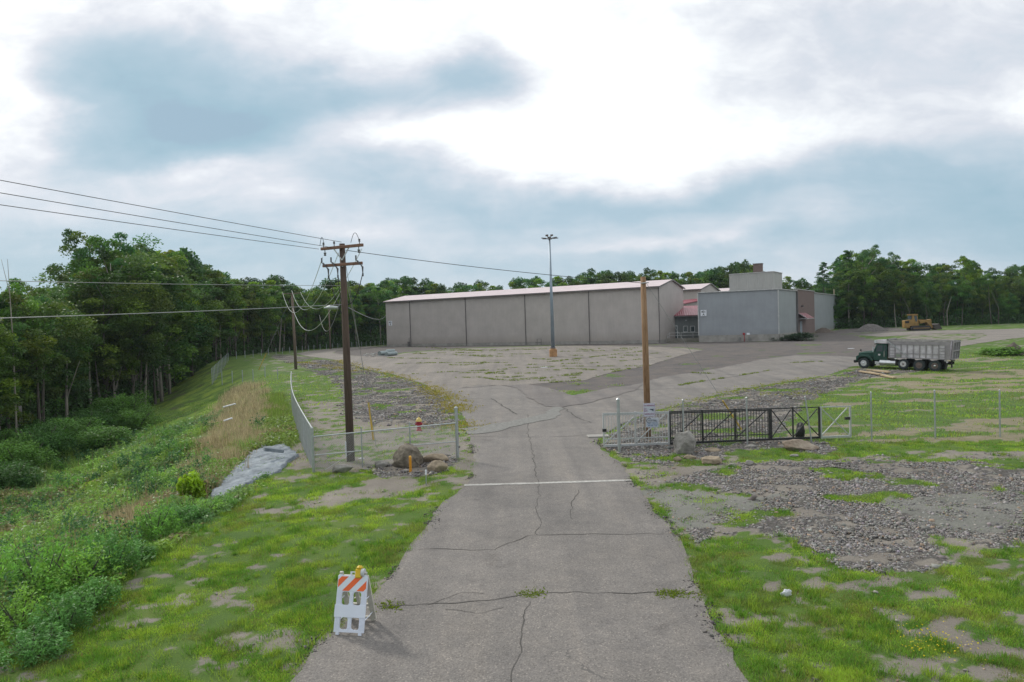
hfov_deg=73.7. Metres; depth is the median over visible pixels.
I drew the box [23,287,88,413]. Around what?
leafy tree
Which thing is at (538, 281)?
leafy tree
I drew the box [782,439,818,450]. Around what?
boulder
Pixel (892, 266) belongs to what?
open crowned tree
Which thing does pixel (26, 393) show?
leafy tree
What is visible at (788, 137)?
sky
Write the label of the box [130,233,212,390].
leafy tree
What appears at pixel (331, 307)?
cable splice
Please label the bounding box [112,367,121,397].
tree trunk
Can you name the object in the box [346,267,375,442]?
guy wire
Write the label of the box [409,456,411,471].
marker post
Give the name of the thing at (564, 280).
leafy tree
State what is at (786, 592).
plastic bag
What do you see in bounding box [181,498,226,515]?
shrub
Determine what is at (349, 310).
leafy tree
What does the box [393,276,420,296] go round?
leafy tree
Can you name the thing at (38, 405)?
tree trunk
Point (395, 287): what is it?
leafy tree
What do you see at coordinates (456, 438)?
chain link fence
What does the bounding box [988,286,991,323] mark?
tree trunk
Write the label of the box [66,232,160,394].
open crowned tree
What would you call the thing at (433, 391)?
crack weeds
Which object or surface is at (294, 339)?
utility pole
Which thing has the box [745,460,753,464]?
rock
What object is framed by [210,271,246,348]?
leafy tree
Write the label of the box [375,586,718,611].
crack weeds
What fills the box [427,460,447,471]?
boulder
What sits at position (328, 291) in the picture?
leafy tree
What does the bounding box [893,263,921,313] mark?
leafy tree
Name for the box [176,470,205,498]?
shrub
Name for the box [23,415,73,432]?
shrub
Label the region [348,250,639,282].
messenger wire
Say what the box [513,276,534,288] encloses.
leafy tree
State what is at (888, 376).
plank
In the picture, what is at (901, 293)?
leafy tree
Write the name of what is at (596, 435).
concrete slab
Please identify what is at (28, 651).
shrub
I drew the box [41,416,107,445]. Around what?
shrub
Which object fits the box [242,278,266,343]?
leafy tree
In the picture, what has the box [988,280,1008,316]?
leafy tree
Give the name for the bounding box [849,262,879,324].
leafy tree
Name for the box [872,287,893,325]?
leafy tree
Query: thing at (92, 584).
shrub
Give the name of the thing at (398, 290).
leafy tree
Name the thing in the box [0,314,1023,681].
ground
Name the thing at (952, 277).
leafy tree
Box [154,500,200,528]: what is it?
shrub
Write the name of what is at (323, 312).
leafy tree
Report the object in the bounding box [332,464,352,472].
boulder
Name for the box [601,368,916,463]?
loose stones
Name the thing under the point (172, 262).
leafy tree
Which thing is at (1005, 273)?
leafy tree
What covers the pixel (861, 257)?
open crowned tree
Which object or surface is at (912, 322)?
track loader
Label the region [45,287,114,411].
leafy tree
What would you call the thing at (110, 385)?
tree trunk
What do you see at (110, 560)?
shrub
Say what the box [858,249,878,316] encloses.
leafy tree
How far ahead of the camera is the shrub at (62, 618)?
13.89 m
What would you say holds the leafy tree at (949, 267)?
on the ground at (196, 388)
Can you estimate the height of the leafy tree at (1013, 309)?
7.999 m
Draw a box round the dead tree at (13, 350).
[1,259,17,436]
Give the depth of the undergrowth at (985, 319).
166.98 m
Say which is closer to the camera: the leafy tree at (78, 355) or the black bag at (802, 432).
the black bag at (802, 432)
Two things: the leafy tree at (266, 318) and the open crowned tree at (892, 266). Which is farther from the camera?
the open crowned tree at (892, 266)
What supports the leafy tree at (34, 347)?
on the ground at (196, 388)
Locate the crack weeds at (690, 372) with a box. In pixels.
[549,361,822,389]
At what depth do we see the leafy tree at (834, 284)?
174.88 m
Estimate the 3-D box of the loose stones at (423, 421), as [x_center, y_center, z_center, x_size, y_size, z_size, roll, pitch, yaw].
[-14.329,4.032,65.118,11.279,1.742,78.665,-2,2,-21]
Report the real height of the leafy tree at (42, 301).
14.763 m
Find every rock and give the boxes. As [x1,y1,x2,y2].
[673,456,681,460]
[683,455,695,458]
[705,447,720,451]
[745,444,756,447]
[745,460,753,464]
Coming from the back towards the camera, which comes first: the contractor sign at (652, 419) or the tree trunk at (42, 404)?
the tree trunk at (42, 404)
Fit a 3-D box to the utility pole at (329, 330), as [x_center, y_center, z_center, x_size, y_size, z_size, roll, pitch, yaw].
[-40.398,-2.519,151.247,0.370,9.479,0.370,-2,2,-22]
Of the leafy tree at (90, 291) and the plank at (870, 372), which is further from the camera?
the leafy tree at (90, 291)
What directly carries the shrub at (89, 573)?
on the ground at (196, 388)
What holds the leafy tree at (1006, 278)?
on the ground at (196, 388)
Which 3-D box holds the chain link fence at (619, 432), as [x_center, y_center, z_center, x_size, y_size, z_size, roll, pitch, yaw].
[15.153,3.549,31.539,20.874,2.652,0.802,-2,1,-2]
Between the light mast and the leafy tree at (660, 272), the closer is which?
the light mast
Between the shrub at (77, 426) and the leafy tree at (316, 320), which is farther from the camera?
the leafy tree at (316, 320)
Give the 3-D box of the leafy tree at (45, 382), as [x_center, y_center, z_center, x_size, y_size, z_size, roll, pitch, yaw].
[-45.523,3.025,64.232,4.809,12.774,5.039,-3,2,-32]
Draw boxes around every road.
[290,355,933,681]
[864,329,1023,345]
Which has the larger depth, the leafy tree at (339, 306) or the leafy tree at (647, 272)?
the leafy tree at (647, 272)
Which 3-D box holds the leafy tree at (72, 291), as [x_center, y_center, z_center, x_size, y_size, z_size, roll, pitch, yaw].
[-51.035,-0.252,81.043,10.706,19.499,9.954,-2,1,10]
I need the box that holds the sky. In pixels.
[0,0,1023,300]
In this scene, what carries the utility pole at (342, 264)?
on the ground at (196, 388)
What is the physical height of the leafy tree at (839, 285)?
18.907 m
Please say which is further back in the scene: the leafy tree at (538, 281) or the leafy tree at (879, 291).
the leafy tree at (538, 281)
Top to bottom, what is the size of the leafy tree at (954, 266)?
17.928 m
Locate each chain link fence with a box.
[291,371,311,466]
[311,406,459,472]
[616,389,1023,452]
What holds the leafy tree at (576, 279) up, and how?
on the ground at (196, 388)
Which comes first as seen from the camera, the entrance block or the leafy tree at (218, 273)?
the leafy tree at (218, 273)
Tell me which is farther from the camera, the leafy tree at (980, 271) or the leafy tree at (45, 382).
the leafy tree at (980, 271)
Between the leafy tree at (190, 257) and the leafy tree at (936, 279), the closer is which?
the leafy tree at (190, 257)
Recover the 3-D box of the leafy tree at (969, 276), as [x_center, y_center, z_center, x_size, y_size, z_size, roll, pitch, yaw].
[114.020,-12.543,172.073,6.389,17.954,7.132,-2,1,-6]
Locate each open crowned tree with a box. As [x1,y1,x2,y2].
[45,228,126,380]
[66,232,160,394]
[136,250,199,394]
[841,244,887,292]
[867,252,899,325]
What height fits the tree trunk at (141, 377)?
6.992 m
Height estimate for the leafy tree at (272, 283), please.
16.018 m
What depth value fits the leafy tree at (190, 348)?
88.71 m
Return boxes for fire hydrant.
[415,417,422,430]
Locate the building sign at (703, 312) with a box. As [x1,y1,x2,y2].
[701,310,706,315]
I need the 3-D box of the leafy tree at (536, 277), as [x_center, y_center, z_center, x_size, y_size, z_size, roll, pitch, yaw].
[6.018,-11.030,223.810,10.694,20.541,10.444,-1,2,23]
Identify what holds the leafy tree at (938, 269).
on the ground at (196, 388)
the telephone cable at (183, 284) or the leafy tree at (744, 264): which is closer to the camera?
the telephone cable at (183, 284)
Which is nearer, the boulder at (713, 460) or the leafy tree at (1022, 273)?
the boulder at (713, 460)
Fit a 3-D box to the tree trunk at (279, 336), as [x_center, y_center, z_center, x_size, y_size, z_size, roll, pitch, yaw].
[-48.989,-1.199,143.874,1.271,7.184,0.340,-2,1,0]
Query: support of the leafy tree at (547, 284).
on the ground at (196, 388)
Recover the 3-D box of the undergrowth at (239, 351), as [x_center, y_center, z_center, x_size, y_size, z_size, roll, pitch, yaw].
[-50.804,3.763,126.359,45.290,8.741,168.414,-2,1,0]
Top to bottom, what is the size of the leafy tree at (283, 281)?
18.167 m
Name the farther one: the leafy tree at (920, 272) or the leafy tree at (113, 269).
the leafy tree at (920, 272)
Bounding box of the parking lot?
[298,346,700,394]
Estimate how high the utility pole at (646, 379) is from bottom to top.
8.524 m
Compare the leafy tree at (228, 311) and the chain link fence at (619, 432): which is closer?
the chain link fence at (619, 432)
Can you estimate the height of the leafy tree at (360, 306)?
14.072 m
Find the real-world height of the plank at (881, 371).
0.159 m
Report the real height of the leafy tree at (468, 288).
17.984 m
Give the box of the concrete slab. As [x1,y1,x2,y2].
[586,434,609,437]
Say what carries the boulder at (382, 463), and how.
on the ground at (196, 388)
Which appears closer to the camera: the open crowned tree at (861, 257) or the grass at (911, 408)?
the grass at (911, 408)
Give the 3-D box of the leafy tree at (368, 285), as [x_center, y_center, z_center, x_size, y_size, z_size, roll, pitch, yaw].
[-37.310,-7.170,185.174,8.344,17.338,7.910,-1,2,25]
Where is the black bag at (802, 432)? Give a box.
[795,422,804,436]
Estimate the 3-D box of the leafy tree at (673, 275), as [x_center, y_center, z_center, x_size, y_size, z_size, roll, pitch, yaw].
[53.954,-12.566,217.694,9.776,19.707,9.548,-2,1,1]
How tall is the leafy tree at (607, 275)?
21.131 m
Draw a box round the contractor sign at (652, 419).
[646,417,658,426]
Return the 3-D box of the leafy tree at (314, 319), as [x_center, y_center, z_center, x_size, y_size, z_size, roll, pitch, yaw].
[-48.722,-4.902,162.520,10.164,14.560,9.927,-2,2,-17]
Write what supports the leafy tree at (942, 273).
on the ground at (196, 388)
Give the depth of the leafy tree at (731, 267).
214.08 m
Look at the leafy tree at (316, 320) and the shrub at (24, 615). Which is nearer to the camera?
the shrub at (24, 615)
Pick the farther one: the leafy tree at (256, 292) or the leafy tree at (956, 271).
the leafy tree at (956, 271)
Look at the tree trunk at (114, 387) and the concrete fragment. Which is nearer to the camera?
the concrete fragment
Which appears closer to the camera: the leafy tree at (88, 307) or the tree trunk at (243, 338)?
the leafy tree at (88, 307)
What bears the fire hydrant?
on the ground at (196, 388)
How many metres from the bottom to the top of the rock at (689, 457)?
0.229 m
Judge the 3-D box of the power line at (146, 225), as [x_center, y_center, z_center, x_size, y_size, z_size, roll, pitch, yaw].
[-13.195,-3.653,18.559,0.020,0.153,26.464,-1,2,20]
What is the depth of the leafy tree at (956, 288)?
167.89 m
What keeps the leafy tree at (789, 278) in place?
on the ground at (196, 388)
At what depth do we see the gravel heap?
142.39 m
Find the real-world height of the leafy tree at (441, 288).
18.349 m
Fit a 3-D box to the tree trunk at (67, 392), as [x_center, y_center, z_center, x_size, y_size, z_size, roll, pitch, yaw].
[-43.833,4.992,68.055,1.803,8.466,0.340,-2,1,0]
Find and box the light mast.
[542,234,557,356]
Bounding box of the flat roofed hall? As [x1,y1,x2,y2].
[697,263,845,341]
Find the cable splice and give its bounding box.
[324,304,341,308]
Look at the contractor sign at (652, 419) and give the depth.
31.26 m
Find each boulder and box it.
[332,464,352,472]
[375,460,388,466]
[393,443,422,467]
[423,454,448,461]
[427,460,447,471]
[673,430,695,453]
[701,456,721,464]
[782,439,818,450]
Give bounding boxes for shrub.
[0,428,39,449]
[0,432,59,471]
[0,458,54,489]
[0,531,87,607]
[0,547,37,586]
[0,581,59,641]
[0,617,74,673]
[9,421,77,458]
[18,585,102,639]
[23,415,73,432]
[26,542,133,606]
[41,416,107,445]
[63,575,124,614]
[67,405,118,430]
[70,522,144,580]
[73,425,134,449]
[89,393,138,424]
[106,540,158,560]
[110,404,165,432]
[113,390,152,420]
[120,500,186,542]
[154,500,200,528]
[163,494,181,502]
[170,494,198,508]
[172,504,210,521]
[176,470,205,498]
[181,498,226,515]
[204,492,237,508]
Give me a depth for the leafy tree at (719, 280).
213.45 m
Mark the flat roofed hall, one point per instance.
(759, 303)
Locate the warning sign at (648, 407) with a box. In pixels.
[643,403,654,416]
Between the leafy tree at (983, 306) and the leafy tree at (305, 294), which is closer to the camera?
the leafy tree at (305, 294)
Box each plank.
[859,370,881,374]
[868,371,896,378]
[872,370,890,372]
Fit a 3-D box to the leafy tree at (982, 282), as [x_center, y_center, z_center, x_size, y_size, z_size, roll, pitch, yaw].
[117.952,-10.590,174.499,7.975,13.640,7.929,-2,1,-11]
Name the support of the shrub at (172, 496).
on the ground at (196, 388)
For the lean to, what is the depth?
141.89 m
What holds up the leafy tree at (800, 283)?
on the ground at (196, 388)
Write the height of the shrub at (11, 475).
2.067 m
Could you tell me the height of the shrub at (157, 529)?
1.273 m
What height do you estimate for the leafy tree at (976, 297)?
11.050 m
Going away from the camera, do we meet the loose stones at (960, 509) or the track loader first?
the loose stones at (960, 509)
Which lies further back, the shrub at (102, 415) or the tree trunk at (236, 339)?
the tree trunk at (236, 339)
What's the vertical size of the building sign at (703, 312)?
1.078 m
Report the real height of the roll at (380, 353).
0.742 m
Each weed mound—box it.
[773,332,818,340]
[975,346,1023,355]
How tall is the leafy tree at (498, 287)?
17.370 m
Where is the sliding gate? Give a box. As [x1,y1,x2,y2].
[602,406,851,446]
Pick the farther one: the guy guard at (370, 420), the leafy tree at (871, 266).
the leafy tree at (871, 266)
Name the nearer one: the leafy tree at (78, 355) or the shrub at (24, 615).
the shrub at (24, 615)
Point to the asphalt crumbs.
(711, 621)
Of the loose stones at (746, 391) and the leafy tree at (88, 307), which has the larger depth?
the leafy tree at (88, 307)
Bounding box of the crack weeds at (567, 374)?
[387,347,668,380]
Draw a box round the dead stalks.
[1,398,272,609]
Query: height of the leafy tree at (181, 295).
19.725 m
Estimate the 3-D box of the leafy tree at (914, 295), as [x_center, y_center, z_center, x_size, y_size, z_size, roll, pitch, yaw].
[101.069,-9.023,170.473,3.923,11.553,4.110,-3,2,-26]
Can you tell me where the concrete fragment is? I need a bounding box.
[263,446,283,452]
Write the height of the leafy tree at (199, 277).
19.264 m
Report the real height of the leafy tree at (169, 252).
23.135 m
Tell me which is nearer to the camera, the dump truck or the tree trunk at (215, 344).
the dump truck
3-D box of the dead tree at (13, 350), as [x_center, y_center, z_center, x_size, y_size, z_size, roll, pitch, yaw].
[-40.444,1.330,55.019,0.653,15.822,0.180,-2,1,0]
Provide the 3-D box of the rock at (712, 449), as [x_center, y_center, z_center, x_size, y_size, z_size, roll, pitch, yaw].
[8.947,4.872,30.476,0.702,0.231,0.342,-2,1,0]
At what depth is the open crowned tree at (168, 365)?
96.00 m
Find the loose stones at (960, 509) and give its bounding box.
[629,450,1023,533]
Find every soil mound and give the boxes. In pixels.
[815,328,834,332]
[998,342,1023,355]
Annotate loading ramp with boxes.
[666,332,698,341]
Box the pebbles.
[57,431,1019,681]
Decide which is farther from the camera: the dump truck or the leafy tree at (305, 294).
the leafy tree at (305, 294)
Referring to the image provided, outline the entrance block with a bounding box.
[674,306,698,337]
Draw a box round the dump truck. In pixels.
[854,338,960,370]
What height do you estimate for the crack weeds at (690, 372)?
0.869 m
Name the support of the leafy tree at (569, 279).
on the ground at (196, 388)
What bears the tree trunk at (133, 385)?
on the ground at (196, 388)
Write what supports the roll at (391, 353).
on the parking lot
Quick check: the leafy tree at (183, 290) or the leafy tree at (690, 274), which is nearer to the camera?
the leafy tree at (183, 290)
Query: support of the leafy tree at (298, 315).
on the ground at (196, 388)
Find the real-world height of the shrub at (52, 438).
3.146 m
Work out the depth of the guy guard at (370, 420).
36.59 m
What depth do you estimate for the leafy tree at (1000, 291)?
169.52 m
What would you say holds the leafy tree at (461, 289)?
on the ground at (196, 388)
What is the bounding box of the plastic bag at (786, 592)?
[780,589,791,596]
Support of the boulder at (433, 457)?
on the ground at (196, 388)
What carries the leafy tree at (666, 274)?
on the ground at (196, 388)
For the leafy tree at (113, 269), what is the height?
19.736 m
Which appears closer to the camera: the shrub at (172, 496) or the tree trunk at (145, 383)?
the shrub at (172, 496)
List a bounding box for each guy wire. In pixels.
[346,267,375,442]
[346,279,363,368]
[646,283,722,400]
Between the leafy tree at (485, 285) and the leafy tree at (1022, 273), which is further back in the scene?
the leafy tree at (485, 285)
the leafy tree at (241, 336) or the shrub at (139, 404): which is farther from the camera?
the leafy tree at (241, 336)
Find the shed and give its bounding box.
[682,283,720,299]
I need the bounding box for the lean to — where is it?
[683,299,697,305]
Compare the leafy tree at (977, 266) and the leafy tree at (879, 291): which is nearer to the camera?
the leafy tree at (879, 291)
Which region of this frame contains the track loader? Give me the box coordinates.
[902,314,941,330]
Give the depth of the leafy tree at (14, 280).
73.75 m
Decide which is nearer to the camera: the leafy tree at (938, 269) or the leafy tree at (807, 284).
the leafy tree at (938, 269)
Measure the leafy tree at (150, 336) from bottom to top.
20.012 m
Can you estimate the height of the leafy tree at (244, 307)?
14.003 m
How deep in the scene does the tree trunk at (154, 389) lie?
87.43 m
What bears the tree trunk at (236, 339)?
on the ground at (196, 388)
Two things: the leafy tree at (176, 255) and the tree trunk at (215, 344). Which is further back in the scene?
the tree trunk at (215, 344)
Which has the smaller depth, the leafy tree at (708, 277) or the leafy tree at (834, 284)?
the leafy tree at (834, 284)
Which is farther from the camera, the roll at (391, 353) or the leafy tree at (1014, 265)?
the leafy tree at (1014, 265)
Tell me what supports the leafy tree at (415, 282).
on the ground at (196, 388)
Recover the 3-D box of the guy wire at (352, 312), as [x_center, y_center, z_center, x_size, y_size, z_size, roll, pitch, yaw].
[-12.659,0.359,56.518,0.036,7.295,52.478,-2,1,-12]
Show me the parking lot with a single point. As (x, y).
(452, 382)
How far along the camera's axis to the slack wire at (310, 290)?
38.62 m
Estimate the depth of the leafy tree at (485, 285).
225.54 m
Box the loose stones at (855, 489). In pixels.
[616,444,1023,573]
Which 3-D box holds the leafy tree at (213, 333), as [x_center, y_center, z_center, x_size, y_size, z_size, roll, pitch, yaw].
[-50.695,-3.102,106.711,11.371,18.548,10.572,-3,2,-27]
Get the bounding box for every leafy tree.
[0,277,45,315]
[0,283,54,429]
[0,290,57,429]
[0,300,64,426]
[0,317,26,421]
[0,322,31,429]
[6,293,93,411]
[9,296,77,427]
[10,305,55,423]
[11,290,79,396]
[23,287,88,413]
[32,273,65,290]
[36,262,116,392]
[37,286,104,418]
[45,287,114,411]
[46,258,128,404]
[56,268,150,400]
[56,269,73,286]
[64,266,101,380]
[66,265,143,398]
[87,252,176,400]
[90,256,175,339]
[99,251,139,380]
[99,252,207,402]
[103,258,164,401]
[121,242,176,377]
[128,250,191,398]
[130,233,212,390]
[135,258,200,401]
[149,252,198,392]
[155,247,210,362]
[161,250,198,385]
[161,250,206,365]
[178,265,225,376]
[181,263,215,369]
[186,258,222,361]
[194,287,214,369]
[197,271,241,361]
[204,270,229,359]
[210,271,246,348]
[212,270,243,329]
[218,281,244,354]
[226,281,252,344]
[228,279,252,347]
[228,287,249,353]
[237,285,263,352]
[238,277,265,347]
[240,281,271,352]
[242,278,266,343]
[243,282,282,352]
[259,280,288,341]
[261,274,291,346]
[262,286,287,350]
[265,275,293,343]
[277,286,312,345]
[281,283,305,346]
[293,292,324,345]
[295,291,317,349]
[301,286,321,339]
[303,295,328,345]
[307,291,328,347]
[311,289,336,347]
[317,278,340,339]
[323,287,341,346]
[326,278,371,338]
[331,286,358,329]
[332,282,360,337]
[347,285,369,342]
[348,291,367,346]
[350,284,369,343]
[356,287,383,343]
[363,283,385,341]
[366,283,392,344]
[373,280,393,342]
[375,282,398,322]
[388,280,408,298]
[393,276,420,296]
[407,277,424,293]
[415,278,438,294]
[425,283,442,293]
[433,283,447,293]
[446,282,466,292]
[465,284,480,291]
[473,279,492,290]
[476,283,485,290]
[495,285,503,289]
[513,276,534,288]
[518,276,542,287]
[528,279,542,287]
[545,281,556,286]
[553,276,567,286]
[554,276,569,284]
[563,276,581,285]
[571,275,589,284]
[573,272,589,282]
[578,268,601,284]
[592,271,614,283]
[603,271,622,282]
[618,271,634,282]
[636,268,656,280]
[646,270,666,280]
[655,270,666,279]
[662,272,677,281]
[667,271,692,284]
[681,272,698,284]
[690,271,704,283]
[692,270,718,287]
[700,267,727,288]
[715,263,738,287]
[733,259,749,273]
[782,276,793,289]
[789,278,806,288]
[798,282,812,289]
[814,277,831,293]
[825,272,845,304]
[827,259,851,310]
[829,257,849,311]
[831,259,855,323]
[833,270,860,327]
[833,294,850,323]
[836,254,861,317]
[845,253,889,320]
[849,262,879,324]
[849,263,895,323]
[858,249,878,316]
[867,257,892,320]
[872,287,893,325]
[884,259,906,317]
[884,268,908,323]
[888,273,913,326]
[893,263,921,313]
[901,261,921,313]
[902,258,922,282]
[904,261,940,318]
[908,282,923,311]
[909,262,942,324]
[913,281,941,317]
[921,263,946,284]
[921,273,939,306]
[927,274,953,322]
[929,264,965,281]
[930,267,943,312]
[933,271,955,318]
[938,279,974,323]
[939,265,955,319]
[947,273,964,317]
[948,256,980,323]
[952,262,981,314]
[953,282,980,323]
[956,274,988,313]
[963,264,982,274]
[974,286,992,322]
[975,269,992,318]
[975,273,994,304]
[984,267,1002,314]
[985,279,1009,317]
[987,268,1017,299]
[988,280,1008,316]
[993,266,1023,321]
[997,293,1020,323]
[1008,266,1023,319]
[1009,277,1023,313]
[1010,264,1023,278]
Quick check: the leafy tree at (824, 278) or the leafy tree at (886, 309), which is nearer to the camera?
the leafy tree at (886, 309)
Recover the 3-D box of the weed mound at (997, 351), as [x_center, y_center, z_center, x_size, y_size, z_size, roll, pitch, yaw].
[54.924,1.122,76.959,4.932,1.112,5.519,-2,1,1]
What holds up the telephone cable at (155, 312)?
attached to the utility pole at (342, 264)
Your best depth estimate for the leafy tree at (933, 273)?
177.30 m
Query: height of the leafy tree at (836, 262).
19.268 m
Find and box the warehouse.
[383,279,684,346]
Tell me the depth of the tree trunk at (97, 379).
77.50 m
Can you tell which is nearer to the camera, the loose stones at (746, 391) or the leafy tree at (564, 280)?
the loose stones at (746, 391)
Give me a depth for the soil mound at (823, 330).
142.99 m
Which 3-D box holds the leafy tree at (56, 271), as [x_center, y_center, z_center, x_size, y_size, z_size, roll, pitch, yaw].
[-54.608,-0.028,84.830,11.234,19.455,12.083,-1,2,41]
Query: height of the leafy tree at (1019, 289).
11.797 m
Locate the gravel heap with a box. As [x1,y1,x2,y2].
[852,324,888,331]
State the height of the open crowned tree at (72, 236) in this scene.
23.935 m
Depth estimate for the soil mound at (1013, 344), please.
76.24 m
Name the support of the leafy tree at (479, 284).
on the ground at (196, 388)
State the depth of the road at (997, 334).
122.39 m
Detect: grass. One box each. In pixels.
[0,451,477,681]
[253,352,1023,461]
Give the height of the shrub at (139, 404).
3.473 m
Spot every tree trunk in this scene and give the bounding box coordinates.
[36,365,40,427]
[41,347,44,422]
[65,350,79,416]
[89,362,91,411]
[95,361,100,396]
[104,370,119,397]
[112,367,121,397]
[131,371,135,395]
[139,361,151,399]
[144,364,146,407]
[153,366,156,403]
[213,328,216,360]
[235,323,241,355]
[243,318,244,354]
[276,319,281,351]
[281,326,284,350]
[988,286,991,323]
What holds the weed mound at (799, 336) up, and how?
on the ground at (196, 388)
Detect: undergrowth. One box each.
[0,332,386,442]
[834,298,1023,328]
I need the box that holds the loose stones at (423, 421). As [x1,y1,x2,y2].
[284,360,459,477]
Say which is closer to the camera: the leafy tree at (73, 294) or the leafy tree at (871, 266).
the leafy tree at (73, 294)
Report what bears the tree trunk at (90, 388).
on the ground at (196, 388)
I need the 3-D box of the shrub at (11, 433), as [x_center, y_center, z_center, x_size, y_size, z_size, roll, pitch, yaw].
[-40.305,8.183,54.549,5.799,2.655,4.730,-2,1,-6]
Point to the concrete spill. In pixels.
(245, 476)
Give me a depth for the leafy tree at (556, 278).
209.22 m
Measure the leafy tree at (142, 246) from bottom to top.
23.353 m
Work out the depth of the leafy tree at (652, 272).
227.52 m
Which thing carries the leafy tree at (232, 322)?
on the ground at (196, 388)
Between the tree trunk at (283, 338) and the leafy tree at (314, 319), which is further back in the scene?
the leafy tree at (314, 319)
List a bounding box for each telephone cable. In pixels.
[0,280,340,285]
[0,304,338,318]
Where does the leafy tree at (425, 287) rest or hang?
on the ground at (196, 388)
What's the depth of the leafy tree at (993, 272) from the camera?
181.97 m
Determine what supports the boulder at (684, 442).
on the ground at (196, 388)
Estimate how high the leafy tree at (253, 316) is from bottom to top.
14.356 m
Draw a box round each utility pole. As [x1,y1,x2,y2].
[282,293,300,368]
[320,233,363,461]
[328,309,330,348]
[640,277,650,438]
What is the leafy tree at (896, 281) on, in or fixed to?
on the ground at (196, 388)
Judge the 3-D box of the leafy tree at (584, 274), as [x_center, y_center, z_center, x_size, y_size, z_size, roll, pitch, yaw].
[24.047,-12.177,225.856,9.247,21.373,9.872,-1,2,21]
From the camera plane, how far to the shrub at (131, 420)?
66.14 m
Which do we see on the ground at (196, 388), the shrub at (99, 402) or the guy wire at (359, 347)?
the shrub at (99, 402)
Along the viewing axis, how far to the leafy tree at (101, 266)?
95.20 m
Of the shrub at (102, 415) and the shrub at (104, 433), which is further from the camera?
the shrub at (102, 415)
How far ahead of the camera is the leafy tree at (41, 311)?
73.83 m
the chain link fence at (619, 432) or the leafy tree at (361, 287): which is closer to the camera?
the chain link fence at (619, 432)
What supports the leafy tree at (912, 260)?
on the ground at (196, 388)
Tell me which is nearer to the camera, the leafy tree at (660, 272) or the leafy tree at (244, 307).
the leafy tree at (244, 307)
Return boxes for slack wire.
[283,257,322,312]
[292,253,338,309]
[293,291,340,330]
[301,249,361,308]
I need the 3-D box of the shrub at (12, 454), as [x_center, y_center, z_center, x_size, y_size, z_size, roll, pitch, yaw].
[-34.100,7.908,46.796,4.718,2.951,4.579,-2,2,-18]
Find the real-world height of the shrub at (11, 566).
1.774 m
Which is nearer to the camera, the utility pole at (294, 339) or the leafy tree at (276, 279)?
the utility pole at (294, 339)
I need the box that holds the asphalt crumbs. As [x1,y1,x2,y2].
[287,422,738,672]
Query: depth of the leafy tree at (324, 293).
159.69 m
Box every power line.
[0,180,339,241]
[0,192,326,246]
[0,204,315,248]
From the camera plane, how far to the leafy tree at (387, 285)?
178.40 m
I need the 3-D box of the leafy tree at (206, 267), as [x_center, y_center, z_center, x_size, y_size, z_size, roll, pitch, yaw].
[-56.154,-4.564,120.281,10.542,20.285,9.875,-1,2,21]
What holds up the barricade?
on the road at (548, 501)
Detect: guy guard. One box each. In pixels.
[368,402,373,439]
[722,400,741,429]
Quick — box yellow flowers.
[876,614,985,665]
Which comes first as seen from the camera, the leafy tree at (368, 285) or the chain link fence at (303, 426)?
the chain link fence at (303, 426)
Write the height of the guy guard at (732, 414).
1.614 m
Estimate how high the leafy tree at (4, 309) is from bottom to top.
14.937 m
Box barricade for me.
[333,565,376,635]
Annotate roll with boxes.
[378,351,388,355]
[385,351,397,355]
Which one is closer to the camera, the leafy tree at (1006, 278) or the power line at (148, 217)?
the power line at (148, 217)
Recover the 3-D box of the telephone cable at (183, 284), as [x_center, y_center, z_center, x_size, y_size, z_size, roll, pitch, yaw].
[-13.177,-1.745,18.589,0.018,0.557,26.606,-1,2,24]
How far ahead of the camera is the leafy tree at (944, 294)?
167.84 m
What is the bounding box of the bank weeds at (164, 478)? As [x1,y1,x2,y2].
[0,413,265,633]
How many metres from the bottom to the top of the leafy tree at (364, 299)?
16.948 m
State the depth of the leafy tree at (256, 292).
137.22 m
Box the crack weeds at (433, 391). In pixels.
[287,359,495,430]
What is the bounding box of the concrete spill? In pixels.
[210,443,298,496]
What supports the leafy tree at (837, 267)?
on the ground at (196, 388)
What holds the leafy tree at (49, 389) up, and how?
on the ground at (196, 388)
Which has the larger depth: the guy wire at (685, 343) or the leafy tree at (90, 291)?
the leafy tree at (90, 291)
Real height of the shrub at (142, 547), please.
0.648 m
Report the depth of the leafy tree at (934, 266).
189.24 m
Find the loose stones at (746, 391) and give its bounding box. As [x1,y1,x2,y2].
[640,376,831,414]
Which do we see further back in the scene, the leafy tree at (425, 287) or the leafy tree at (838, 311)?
the leafy tree at (425, 287)
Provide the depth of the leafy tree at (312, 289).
166.80 m
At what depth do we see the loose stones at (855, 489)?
21.27 m
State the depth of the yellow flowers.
12.24 m

